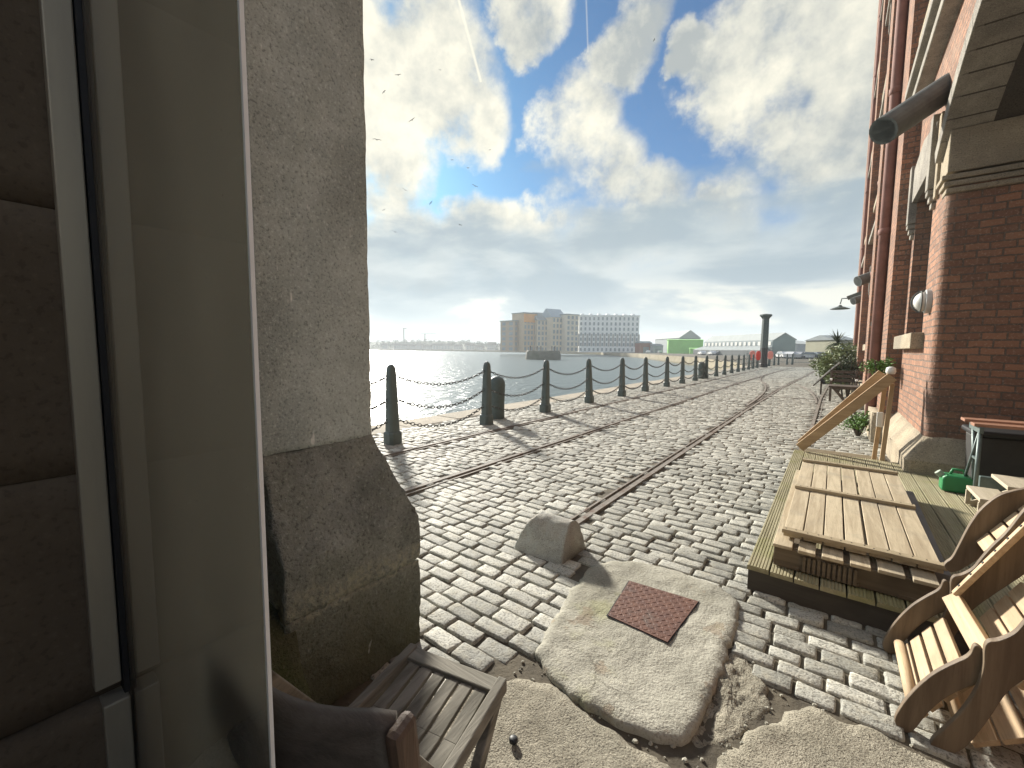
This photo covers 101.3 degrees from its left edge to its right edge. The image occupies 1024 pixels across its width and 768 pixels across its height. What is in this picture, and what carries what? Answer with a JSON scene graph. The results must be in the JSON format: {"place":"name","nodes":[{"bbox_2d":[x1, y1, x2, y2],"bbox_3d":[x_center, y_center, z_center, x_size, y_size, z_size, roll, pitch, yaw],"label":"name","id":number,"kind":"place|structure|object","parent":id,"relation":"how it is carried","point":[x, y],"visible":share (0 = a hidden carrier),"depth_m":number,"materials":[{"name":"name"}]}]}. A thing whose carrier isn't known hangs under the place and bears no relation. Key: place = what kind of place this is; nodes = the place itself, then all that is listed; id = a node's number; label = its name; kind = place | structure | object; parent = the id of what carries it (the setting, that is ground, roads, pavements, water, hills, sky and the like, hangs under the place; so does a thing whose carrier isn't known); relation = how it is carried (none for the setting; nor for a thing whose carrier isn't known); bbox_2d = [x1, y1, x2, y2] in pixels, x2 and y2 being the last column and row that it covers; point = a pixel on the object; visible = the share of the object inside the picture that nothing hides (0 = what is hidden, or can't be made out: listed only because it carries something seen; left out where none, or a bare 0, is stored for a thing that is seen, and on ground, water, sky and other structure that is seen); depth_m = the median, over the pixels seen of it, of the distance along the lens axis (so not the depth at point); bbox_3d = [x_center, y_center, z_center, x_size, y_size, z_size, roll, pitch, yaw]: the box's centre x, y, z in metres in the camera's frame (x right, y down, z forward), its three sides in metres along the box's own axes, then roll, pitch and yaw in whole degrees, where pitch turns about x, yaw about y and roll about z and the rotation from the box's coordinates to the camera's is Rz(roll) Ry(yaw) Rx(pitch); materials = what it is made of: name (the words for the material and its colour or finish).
{"place":"outdoors","nodes":[
{"label":"outdoors","id":0,"kind":"place"},
{"bbox_2d":[369,341,498,349],"bbox_3d":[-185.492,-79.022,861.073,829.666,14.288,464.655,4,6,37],"label":"hill","id":1,"kind":"structure","parent":0,"point":[389,347],"depth_m":687.08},
{"bbox_2d":[369,338,498,348],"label":"wood","id":2,"kind":"object","parent":1,"relation":"on","point":[439,341],"visible":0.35,"depth_m":691.16,"materials":[{"name":"green plant"}]},
{"bbox_2d":[370,678,670,767],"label":"floor","id":3,"kind":"structure","parent":0,"point":[548,725],"depth_m":1.62,"materials":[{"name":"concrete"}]},
{"bbox_2d":[38,0,274,767],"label":"glass screen","id":4,"kind":"object","parent":3,"relation":"on","point":[147,112],"visible":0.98,"depth_m":0.97,"materials":[{"name":"clear glass"}]},
{"bbox_2d":[227,643,506,767],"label":"slatted chair","id":5,"kind":"object","parent":3,"relation":"on","point":[386,730],"visible":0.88,"depth_m":1.07,"materials":[{"name":"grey wood"}]},
{"bbox_2d":[509,734,517,744],"bbox_3d":[0.006,1.344,1.589,0.034,0.017,0.033,4,6,37],"label":"ball","id":6,"kind":"object","parent":3,"relation":"on","point":[513,739],"visible":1,"depth_m":1.58,"materials":[{"name":"metal"}]},
{"bbox_2d":[370,350,728,425],"bbox_3d":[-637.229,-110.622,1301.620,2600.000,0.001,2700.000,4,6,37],"label":"water","id":7,"kind":"structure","parent":0,"point":[435,367],"depth_m":54.87,"materials":[{"name":"grey liquid"}]},
{"bbox_2d":[525,346,560,359],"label":"stone jetty","id":8,"kind":"object","parent":7,"relation":"in","point":[537,354],"visible":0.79,"depth_m":135.72,"materials":[{"name":"grey stone"}]},
{"bbox_2d":[370,349,741,370],"bbox_3d":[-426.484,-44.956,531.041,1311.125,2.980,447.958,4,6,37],"label":"quay wall","id":9,"kind":"structure","parent":0,"point":[677,359],"depth_m":172.88,"materials":[{"name":"stone"}]},
{"bbox_2d":[371,366,750,434],"bbox_3d":[7.482,0.080,20.856,0.770,0.508,54.096,4,6,37],"label":"quay coping","id":10,"kind":"object","parent":9,"relation":"on","point":[445,417],"visible":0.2,"depth_m":10.47,"materials":[{"name":"stone"}]},
{"bbox_2d":[363,0,878,345],"label":"sky","id":11,"kind":"structure","parent":0,"point":[705,177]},
{"bbox_2d":[331,349,1023,767],"bbox_3d":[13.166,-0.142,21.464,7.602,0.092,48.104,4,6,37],"label":"cobbled road","id":12,"kind":"structure","parent":0,"point":[867,694],"depth_m":3.82,"materials":[{"name":"grey stone"}]},
{"bbox_2d":[0,0,420,767],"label":"stone gateway","id":13,"kind":"object","parent":12,"relation":"on","point":[342,542],"visible":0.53,"depth_m":1.65,"materials":[{"name":"grey stone"}]},
{"bbox_2d":[383,364,401,445],"bbox_3d":[-1.877,0.330,6.565,0.236,1.280,0.236,5,8,39],"label":"mooring bollard","id":14,"kind":"object","parent":12,"relation":"on","point":[392,434],"visible":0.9,"depth_m":6.50,"materials":[{"name":"metal"}]},
{"bbox_2d":[371,399,386,410],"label":"chain","id":15,"kind":"object","parent":14,"relation":"attached to","point":[376,406],"visible":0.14,"depth_m":6.38,"materials":[{"name":"metal"}]},
{"bbox_2d":[399,405,483,427],"bbox_3d":[-1.193,0.614,7.499,0.057,0.291,2.151,4,6,37],"label":"chain","id":16,"kind":"object","parent":14,"relation":"attached to","point":[421,425],"visible":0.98,"depth_m":7.40,"materials":[{"name":"metal"}]},
{"bbox_2d":[394,343,401,348],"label":"waterside house","id":17,"kind":"structure","parent":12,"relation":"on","point":[397,345],"depth_m":634.70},
{"bbox_2d":[415,343,423,348],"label":"waterside house","id":18,"kind":"structure","parent":12,"relation":"on","point":[419,345],"depth_m":634.52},
{"bbox_2d":[431,343,439,348],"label":"waterside house","id":19,"kind":"structure","parent":12,"relation":"on","point":[435,345],"depth_m":633.97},
{"bbox_2d":[440,343,451,348],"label":"waterside house","id":20,"kind":"structure","parent":12,"relation":"on","point":[445,345],"depth_m":634.00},
{"bbox_2d":[453,344,462,349],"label":"waterside house","id":21,"kind":"structure","parent":12,"relation":"on","point":[457,346],"depth_m":616.12,"materials":[{"name":"white"}]},
{"bbox_2d":[464,343,475,349],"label":"waterside house","id":22,"kind":"structure","parent":12,"relation":"on","point":[469,346],"depth_m":586.30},
{"bbox_2d":[480,361,492,424],"bbox_3d":[-0.504,0.192,8.366,0.236,1.280,0.236,4,5,37],"label":"mooring bollard","id":23,"kind":"object","parent":12,"relation":"on","point":[486,416],"visible":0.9,"depth_m":8.30,"materials":[{"name":"metal"}]},
{"bbox_2d":[396,370,484,385],"bbox_3d":[-1.187,-0.091,7.440,0.057,0.234,2.151,4,6,37],"label":"chain","id":24,"kind":"object","parent":23,"relation":"attached to","point":[417,382],"visible":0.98,"depth_m":7.35,"materials":[{"name":"metal"}]},
{"bbox_2d":[398,388,483,408],"bbox_3d":[-1.190,0.291,7.472,0.057,0.282,2.151,4,6,37],"label":"chain","id":25,"kind":"object","parent":23,"relation":"attached to","point":[481,391],"visible":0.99,"depth_m":7.45,"materials":[{"name":"metal"}]},
{"bbox_2d":[491,382,543,396],"bbox_3d":[0.147,0.148,9.213,0.057,0.259,2.049,4,6,37],"label":"chain","id":26,"kind":"object","parent":23,"relation":"attached to","point":[511,395],"visible":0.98,"depth_m":9.13,"materials":[{"name":"metal"}]},
{"bbox_2d":[491,367,543,378],"bbox_3d":[0.150,-0.227,9.182,0.057,0.228,2.049,4,6,37],"label":"chain","id":27,"kind":"object","parent":23,"relation":"attached to","point":[511,377],"visible":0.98,"depth_m":9.13,"materials":[{"name":"metal"}]},
{"bbox_2d":[492,396,543,410],"bbox_3d":[0.144,0.463,9.239,0.057,0.250,2.049,4,6,37],"label":"chain","id":28,"kind":"object","parent":23,"relation":"attached to","point":[525,407],"visible":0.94,"depth_m":9.27,"materials":[{"name":"metal"}]},
{"bbox_2d":[487,342,496,349],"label":"waterside house","id":29,"kind":"structure","parent":12,"relation":"on","point":[491,345],"depth_m":533.52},
{"bbox_2d":[491,376,504,418],"bbox_3d":[-0.328,0.299,9.116,0.360,0.945,0.360,4,6,37],"label":"mooring post","id":30,"kind":"object","parent":12,"relation":"on","point":[498,384],"visible":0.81,"depth_m":8.97,"materials":[{"name":"metal"}]},
{"bbox_2d":[500,320,518,351],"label":"apartment block","id":31,"kind":"structure","parent":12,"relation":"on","point":[508,335],"depth_m":260.26,"materials":[{"name":"stone"}]},
{"bbox_2d":[511,312,537,351],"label":"apartment block","id":32,"kind":"structure","parent":12,"relation":"on","point":[526,331],"depth_m":257.64,"materials":[{"name":"beige brick"}]},
{"bbox_2d":[532,312,546,349],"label":"apartment block","id":33,"kind":"structure","parent":12,"relation":"on","point":[540,330],"depth_m":258.64,"materials":[{"name":"beige brick"}]},
{"bbox_2d":[539,360,550,412],"bbox_3d":[0.809,0.061,10.069,0.236,1.280,0.236,4,5,37],"label":"mooring bollard","id":34,"kind":"object","parent":12,"relation":"on","point":[545,406],"visible":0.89,"depth_m":10.00,"materials":[{"name":"metal"}]},
{"bbox_2d":[550,378,587,389],"bbox_3d":[1.499,0.017,10.975,0.057,0.269,2.202,4,6,37],"label":"chain","id":35,"kind":"object","parent":34,"relation":"attached to","point":[560,388],"visible":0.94,"depth_m":11.01,"materials":[{"name":"metal"}]},
{"bbox_2d":[550,389,587,401],"bbox_3d":[1.496,0.332,11.001,0.057,0.261,2.202,4,6,37],"label":"chain","id":36,"kind":"object","parent":34,"relation":"attached to","point":[569,399],"visible":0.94,"depth_m":11.03,"materials":[{"name":"metal"}]},
{"bbox_2d":[550,366,588,374],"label":"chain","id":37,"kind":"object","parent":34,"relation":"attached to","point":[560,373],"visible":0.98,"depth_m":10.86,"materials":[{"name":"metal"}]},
{"bbox_2d":[514,511,584,565],"bbox_3d":[0.290,1.128,3.189,0.427,0.284,0.368,4,6,37],"label":"granite stop","id":38,"kind":"object","parent":12,"relation":"on","point":[551,538],"visible":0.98,"depth_m":3.08,"materials":[{"name":"grey stone"}]},
{"bbox_2d":[542,308,563,351],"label":"apartment block","id":39,"kind":"structure","parent":12,"relation":"on","point":[553,317],"depth_m":257.60,"materials":[{"name":"beige brick"}]},
{"bbox_2d":[559,314,579,351],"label":"apartment block","id":40,"kind":"structure","parent":12,"relation":"on","point":[569,333],"depth_m":257.47,"materials":[{"name":"brick"}]},
{"bbox_2d":[383,367,769,457],"bbox_3d":[9.217,-0.063,20.075,0.311,0.072,51.002,4,6,38],"label":"track rail","id":41,"kind":"object","parent":12,"relation":"on","point":[396,453],"visible":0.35,"depth_m":8.03,"materials":[{"name":"metal"}]},
{"bbox_2d":[584,359,593,402],"bbox_3d":[2.179,-0.078,11.887,0.236,1.280,0.236,2,5,36],"label":"mooring bollard","id":42,"kind":"object","parent":12,"relation":"on","point":[588,397],"visible":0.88,"depth_m":11.82,"materials":[{"name":"metal"}]},
{"bbox_2d":[404,367,792,495],"bbox_3d":[11.335,-0.067,20.345,0.394,0.072,54.004,4,6,38],"label":"track rail","id":43,"kind":"object","parent":12,"relation":"on","point":[473,470],"visible":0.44,"depth_m":6.08,"materials":[{"name":"metal"}]},
{"bbox_2d":[578,313,639,352],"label":"white apartment block","id":44,"kind":"structure","parent":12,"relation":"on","point":[608,333],"depth_m":261.16,"materials":[{"name":"grey concrete"}]},
{"bbox_2d":[617,358,625,396],"bbox_3d":[3.594,-0.218,13.714,0.236,1.280,0.236,3,5,38],"label":"mooring bollard","id":45,"kind":"object","parent":12,"relation":"on","point":[621,391],"visible":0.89,"depth_m":13.65,"materials":[{"name":"metal"}]},
{"bbox_2d":[592,375,621,383],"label":"chain","id":46,"kind":"object","parent":45,"relation":"attached to","point":[608,382],"visible":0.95,"depth_m":12.88,"materials":[{"name":"metal"}]},
{"bbox_2d":[535,561,739,746],"bbox_3d":[0.688,1.326,2.327,0.930,0.083,1.368,4,6,37],"label":"concrete pad","id":47,"kind":"object","parent":12,"relation":"on","point":[591,657],"visible":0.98,"depth_m":2.04,"materials":[{"name":"grey concrete"}]},
{"bbox_2d":[606,581,699,643],"bbox_3d":[0.792,1.294,2.406,0.419,0.036,0.481,4,6,37],"label":"access cover","id":48,"kind":"object","parent":47,"relation":"in","point":[660,615],"visible":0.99,"depth_m":2.38,"materials":[{"name":"brown metal"}]},
{"bbox_2d":[635,341,651,352],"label":"building","id":49,"kind":"structure","parent":12,"relation":"on","point":[642,346],"depth_m":240.07,"materials":[{"name":"stone"}]},
{"bbox_2d":[641,357,648,391],"bbox_3d":[4.900,-0.349,15.416,0.236,1.280,0.236,3,5,38],"label":"mooring bollard","id":50,"kind":"object","parent":12,"relation":"on","point":[644,386],"visible":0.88,"depth_m":15.35,"materials":[{"name":"metal"}]},
{"bbox_2d":[650,344,662,352],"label":"building","id":51,"kind":"structure","parent":12,"relation":"on","point":[654,348],"depth_m":235.04,"materials":[{"name":"stone"}]},
{"bbox_2d":[663,356,669,386],"bbox_3d":[6.420,-0.500,17.395,0.236,1.280,0.236,3,5,32],"label":"mooring bollard","id":52,"kind":"object","parent":12,"relation":"on","point":[666,382],"visible":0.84,"depth_m":17.32,"materials":[{"name":"metal"}]},
{"bbox_2d":[655,330,700,352],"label":"grey shed","id":53,"kind":"structure","parent":12,"relation":"on","point":[664,337],"depth_m":249.01,"materials":[{"name":"grey metal"}]},
{"bbox_2d":[679,356,684,383],"bbox_3d":[7.779,-0.635,19.154,0.236,1.280,0.236,4,7,34],"label":"mooring bollard","id":54,"kind":"object","parent":12,"relation":"on","point":[682,378],"visible":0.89,"depth_m":19.09,"materials":[{"name":"metal"}]},
{"bbox_2d":[667,339,702,353],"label":"green hall","id":55,"kind":"structure","parent":12,"relation":"on","point":[678,346],"depth_m":203.04,"materials":[{"name":"green metal"}]},
{"bbox_2d":[682,346,688,353],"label":"door","id":56,"kind":"structure","parent":55,"relation":"in","point":[685,349],"depth_m":202.38,"materials":[{"name":"green"}]},
{"bbox_2d":[570,370,816,523],"bbox_3d":[14.874,-0.163,21.864,0.364,0.072,47.288,4,6,38],"label":"track rail","id":57,"kind":"object","parent":12,"relation":"on","point":[603,505],"visible":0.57,"depth_m":5.13,"materials":[{"name":"metal"}]},
{"bbox_2d":[692,356,697,380],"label":"mooring bollard","id":58,"kind":"object","parent":12,"relation":"on","point":[694,377],"visible":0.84,"depth_m":20.88,"materials":[{"name":"metal"}]},
{"bbox_2d":[698,362,704,378],"bbox_3d":[10.176,-0.731,22.570,0.360,0.945,0.360,4,6,37],"label":"mooring post","id":59,"kind":"object","parent":12,"relation":"on","point":[701,366],"visible":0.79,"depth_m":22.44,"materials":[{"name":"metal"}]},
{"bbox_2d":[704,355,708,378],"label":"mooring bollard","id":60,"kind":"object","parent":12,"relation":"on","point":[706,369],"visible":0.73,"depth_m":22.61,"materials":[{"name":"metal"}]},
{"bbox_2d":[513,646,913,767],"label":"gravel","id":61,"kind":"structure","parent":12,"relation":"on","point":[684,759],"depth_m":1.62,"materials":[{"name":"grey gravel"}]},
{"bbox_2d":[714,355,718,376],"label":"mooring bollard","id":62,"kind":"object","parent":12,"relation":"on","point":[716,373],"visible":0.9,"depth_m":24.60,"materials":[{"name":"metal"}]},
{"bbox_2d":[722,355,726,374],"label":"mooring bollard","id":63,"kind":"object","parent":12,"relation":"on","point":[724,372],"visible":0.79,"depth_m":26.42,"materials":[{"name":"metal"}]},
{"bbox_2d":[691,648,771,747],"bbox_3d":[0.984,1.387,1.834,0.256,0.069,0.721,4,6,37],"label":"concrete patch","id":64,"kind":"object","parent":12,"relation":"on","point":[740,696],"visible":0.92,"depth_m":1.80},
{"bbox_2d":[729,355,733,372],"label":"mooring bollard","id":65,"kind":"object","parent":12,"relation":"on","point":[731,370],"visible":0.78,"depth_m":28.34,"materials":[{"name":"metal"}]},
{"bbox_2d":[736,355,739,371],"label":"mooring bollard","id":66,"kind":"object","parent":12,"relation":"on","point":[738,365],"visible":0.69,"depth_m":30.22,"materials":[{"name":"metal"}]},
{"bbox_2d":[693,332,796,355],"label":"transit shed","id":67,"kind":"structure","parent":12,"relation":"on","point":[737,345],"depth_m":137.64,"materials":[{"name":"grey metal"}]},
{"bbox_2d":[745,374,767,406],"bbox_3d":[11.650,0.007,19.483,0.475,0.072,19.078,3,6,32],"label":"track rail","id":68,"kind":"object","parent":12,"relation":"on","point":[759,396],"visible":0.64,"depth_m":14.14,"materials":[{"name":"metal"}]},
{"bbox_2d":[756,351,760,367],"bbox_3d":[21.530,-2.124,36.722,0.377,1.569,0.220,4,6,37],"label":"lifebuoy station","id":69,"kind":"object","parent":12,"relation":"on","point":[758,355],"visible":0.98,"depth_m":36.63,"materials":[{"name":"paint"}]},
{"bbox_2d":[759,314,771,367],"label":"iron column","id":70,"kind":"structure","parent":12,"relation":"on","point":[764,340],"depth_m":38.72,"materials":[{"name":"metal"}]},
{"bbox_2d":[768,351,772,365],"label":"lifebuoy station","id":71,"kind":"object","parent":12,"relation":"on","point":[770,355],"visible":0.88,"depth_m":41.81,"materials":[{"name":"paint"}]},
{"bbox_2d":[746,353,825,363],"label":"white fence","id":72,"kind":"object","parent":12,"relation":"on","point":[806,362],"visible":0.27,"depth_m":51.18,"materials":[{"name":"paint"}]},
{"bbox_2d":[783,352,794,358],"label":"parked car","id":73,"kind":"object","parent":12,"relation":"on","point":[784,356],"visible":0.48,"depth_m":87.30,"materials":[{"name":"white metal"}]},
{"bbox_2d":[795,340,805,351],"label":"grey shed","id":74,"kind":"structure","parent":12,"relation":"on","point":[800,346],"depth_m":170.82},
{"bbox_2d":[794,352,807,358],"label":"parked car","id":75,"kind":"object","parent":12,"relation":"on","point":[796,357],"visible":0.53,"depth_m":85.99,"materials":[{"name":"silver metal"}]},
{"bbox_2d":[792,383,818,403],"bbox_3d":[11.120,0.308,15.823,0.389,0.072,8.588,3,5,30],"label":"track rail","id":76,"kind":"object","parent":12,"relation":"on","point":[812,393],"visible":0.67,"depth_m":15.34,"materials":[{"name":"metal"}]},
{"bbox_2d":[803,352,814,358],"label":"parked car","id":77,"kind":"object","parent":12,"relation":"on","point":[810,356],"visible":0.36,"depth_m":85.78,"materials":[{"name":"grey metal"}]},
{"bbox_2d":[809,384,828,445],"bbox_3d":[11.481,0.351,15.338,0.224,0.072,21.803,4,6,38],"label":"track rail","id":78,"kind":"object","parent":12,"relation":"on","point":[816,413],"visible":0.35,"depth_m":10.72,"materials":[{"name":"metal"}]},
{"bbox_2d":[818,370,828,383],"bbox_3d":[15.213,-0.318,19.683,1.389,0.630,1.100,4,6,37],"label":"planter trough","id":79,"kind":"object","parent":12,"relation":"on","point":[823,381],"visible":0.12,"depth_m":19.56,"materials":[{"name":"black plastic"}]},
{"bbox_2d":[809,350,834,375],"bbox_3d":[15.454,-0.833,20.153,2.129,1.660,1.843,4,6,37],"label":"potted shrub","id":80,"kind":"object","parent":79,"relation":"in","point":[817,364],"visible":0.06,"depth_m":20.46,"materials":[{"name":"green plant"}]},
{"bbox_2d":[813,361,842,395],"bbox_3d":[10.947,-0.205,14.480,0.864,1.265,0.984,-2,5,-26],"label":"tipped tabletop","id":81,"kind":"object","parent":12,"relation":"on","point":[826,373],"visible":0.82,"depth_m":14.22,"materials":[{"name":"brown wood"}]},
{"bbox_2d":[804,335,852,351],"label":"building","id":82,"kind":"structure","parent":12,"relation":"on","point":[817,343],"depth_m":99.47,"materials":[{"name":"stone"}]},
{"bbox_2d":[823,329,850,351],"bbox_3d":[16.869,-1.518,21.767,1.546,2.769,1.614,4,6,37],"label":"cordyline","id":83,"kind":"object","parent":12,"relation":"on","point":[837,339],"visible":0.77,"depth_m":21.66,"materials":[{"name":"green plant"}]},
{"bbox_2d":[817,352,856,391],"bbox_3d":[12.149,-0.423,15.606,1.397,1.536,1.343,4,6,37],"label":"potted shrub","id":84,"kind":"object","parent":12,"relation":"on","point":[827,365],"visible":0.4,"depth_m":15.73,"materials":[{"name":"green plant"}]},
{"bbox_2d":[820,342,856,368],"bbox_3d":[13.796,-0.820,17.761,1.563,1.999,1.800,1,5,5],"label":"potted shrub","id":85,"kind":"object","parent":12,"relation":"on","point":[844,351],"visible":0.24,"depth_m":17.41,"materials":[{"name":"green plant"}]},
{"bbox_2d":[828,370,857,400],"bbox_3d":[10.043,0.070,12.739,0.660,0.980,0.612,4,6,37],"label":"garden bench","id":86,"kind":"object","parent":12,"relation":"on","point":[855,376],"visible":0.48,"depth_m":12.86,"materials":[{"name":"brown wood"}]},
{"bbox_2d":[829,384,860,415],"bbox_3d":[7.858,0.410,9.887,0.680,0.742,0.660,4,6,37],"label":"garden table","id":87,"kind":"object","parent":12,"relation":"on","point":[835,387],"visible":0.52,"depth_m":9.74,"materials":[{"name":"brown wood"}]},
{"bbox_2d":[832,353,862,396],"bbox_3d":[10.998,-0.298,13.824,0.945,1.558,0.688,4,6,37],"label":"potted shrub","id":88,"kind":"object","parent":12,"relation":"on","point":[851,364],"visible":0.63,"depth_m":13.73,"materials":[{"name":"green plant"}]},
{"bbox_2d":[838,411,869,435],"bbox_3d":[6.207,0.719,7.543,0.720,0.499,0.478,-1,5,-20],"label":"ground weed","id":89,"kind":"object","parent":12,"relation":"on","point":[861,421],"visible":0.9,"depth_m":7.47,"materials":[{"name":"green plant"}]},
{"bbox_2d":[747,448,1023,655],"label":"timber deck","id":90,"kind":"structure","parent":12,"relation":"on","point":[945,517],"depth_m":2.66,"materials":[{"name":"brown wood"}]},
{"bbox_2d":[796,367,896,460],"bbox_3d":[4.320,0.392,5.479,0.958,1.266,0.260,4,6,37],"label":"sloping handrail","id":91,"kind":"object","parent":90,"relation":"on","point":[872,387],"visible":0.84,"depth_m":5.32,"materials":[{"name":"brown wood"}]},
{"bbox_2d":[773,470,939,601],"bbox_3d":[2.532,1.021,3.200,0.735,0.146,2.078,4,6,37],"label":"wooden pallet","id":92,"kind":"object","parent":90,"relation":"on","point":[900,581],"visible":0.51,"depth_m":2.43,"materials":[{"name":"brown wood"}]},
{"bbox_2d":[782,458,946,573],"bbox_3d":[2.696,0.897,3.339,0.744,0.052,2.280,4,6,37],"label":"boarded panel","id":93,"kind":"object","parent":92,"relation":"on","point":[891,499],"visible":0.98,"depth_m":2.97,"materials":[{"name":"brown wood"}]},
{"bbox_2d":[935,468,972,494],"bbox_3d":[4.294,0.928,4.075,0.283,0.223,0.160,4,6,37],"label":"jerry can","id":94,"kind":"object","parent":90,"relation":"on","point":[950,481],"visible":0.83,"depth_m":4.04,"materials":[{"name":"green plastic"}]},
{"bbox_2d":[961,417,1023,499],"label":"folding workbench","id":95,"kind":"object","parent":90,"relation":"on","point":[977,425],"visible":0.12,"depth_m":3.76,"materials":[{"name":"metal"}]},
{"bbox_2d":[961,424,1023,491],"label":"tool crate","id":96,"kind":"object","parent":90,"relation":"on","point":[1002,451],"visible":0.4,"depth_m":3.96,"materials":[{"name":"black plastic"}]},
{"bbox_2d":[964,474,1023,510],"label":"step stool","id":97,"kind":"object","parent":90,"relation":"on","point":[982,495],"visible":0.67,"depth_m":3.51,"materials":[{"name":"beige wood"}]},
{"bbox_2d":[830,0,1023,475],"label":"brick warehouse","id":98,"kind":"structure","parent":12,"relation":"on","point":[937,298],"depth_m":4.63,"materials":[{"name":"brick"}]},
{"bbox_2d":[859,357,895,374],"bbox_3d":[5.960,-0.254,6.837,0.392,0.389,0.457,0,5,-11],"label":"wall plant","id":99,"kind":"object","parent":98,"relation":"attached to","point":[881,367],"depth_m":6.80,"materials":[{"name":"green plant"}]},
{"bbox_2d":[882,2,891,99],"bbox_3d":[11.339,-10.345,12.435,0.290,2.950,1.890,4,6,37],"label":"window","id":100,"kind":"structure","parent":98,"relation":"in","point":[891,2],"depth_m":13.02,"materials":[{"name":"white glass"}]},
{"bbox_2d":[893,113,940,348],"bbox_3d":[5.674,-1.893,5.729,0.380,2.820,1.992,4,6,37],"label":"window","id":101,"kind":"structure","parent":98,"relation":"in","point":[922,175],"depth_m":5.54,"materials":[{"name":"beige stone"}]},
{"bbox_2d":[919,0,930,41],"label":"window","id":102,"kind":"structure","parent":98,"relation":"in","point":[930,0],"depth_m":5.90,"materials":[{"name":"white glass"}]},
{"bbox_2d":[882,487,1023,752],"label":"slatted lounger","id":103,"kind":"object","parent":12,"relation":"on","point":[978,681],"visible":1,"depth_m":1.77,"materials":[{"name":"brown wood"}]},
{"bbox_2d":[716,706,948,767],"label":"floor","id":104,"kind":"structure","parent":0,"point":[810,737],"depth_m":1.58,"materials":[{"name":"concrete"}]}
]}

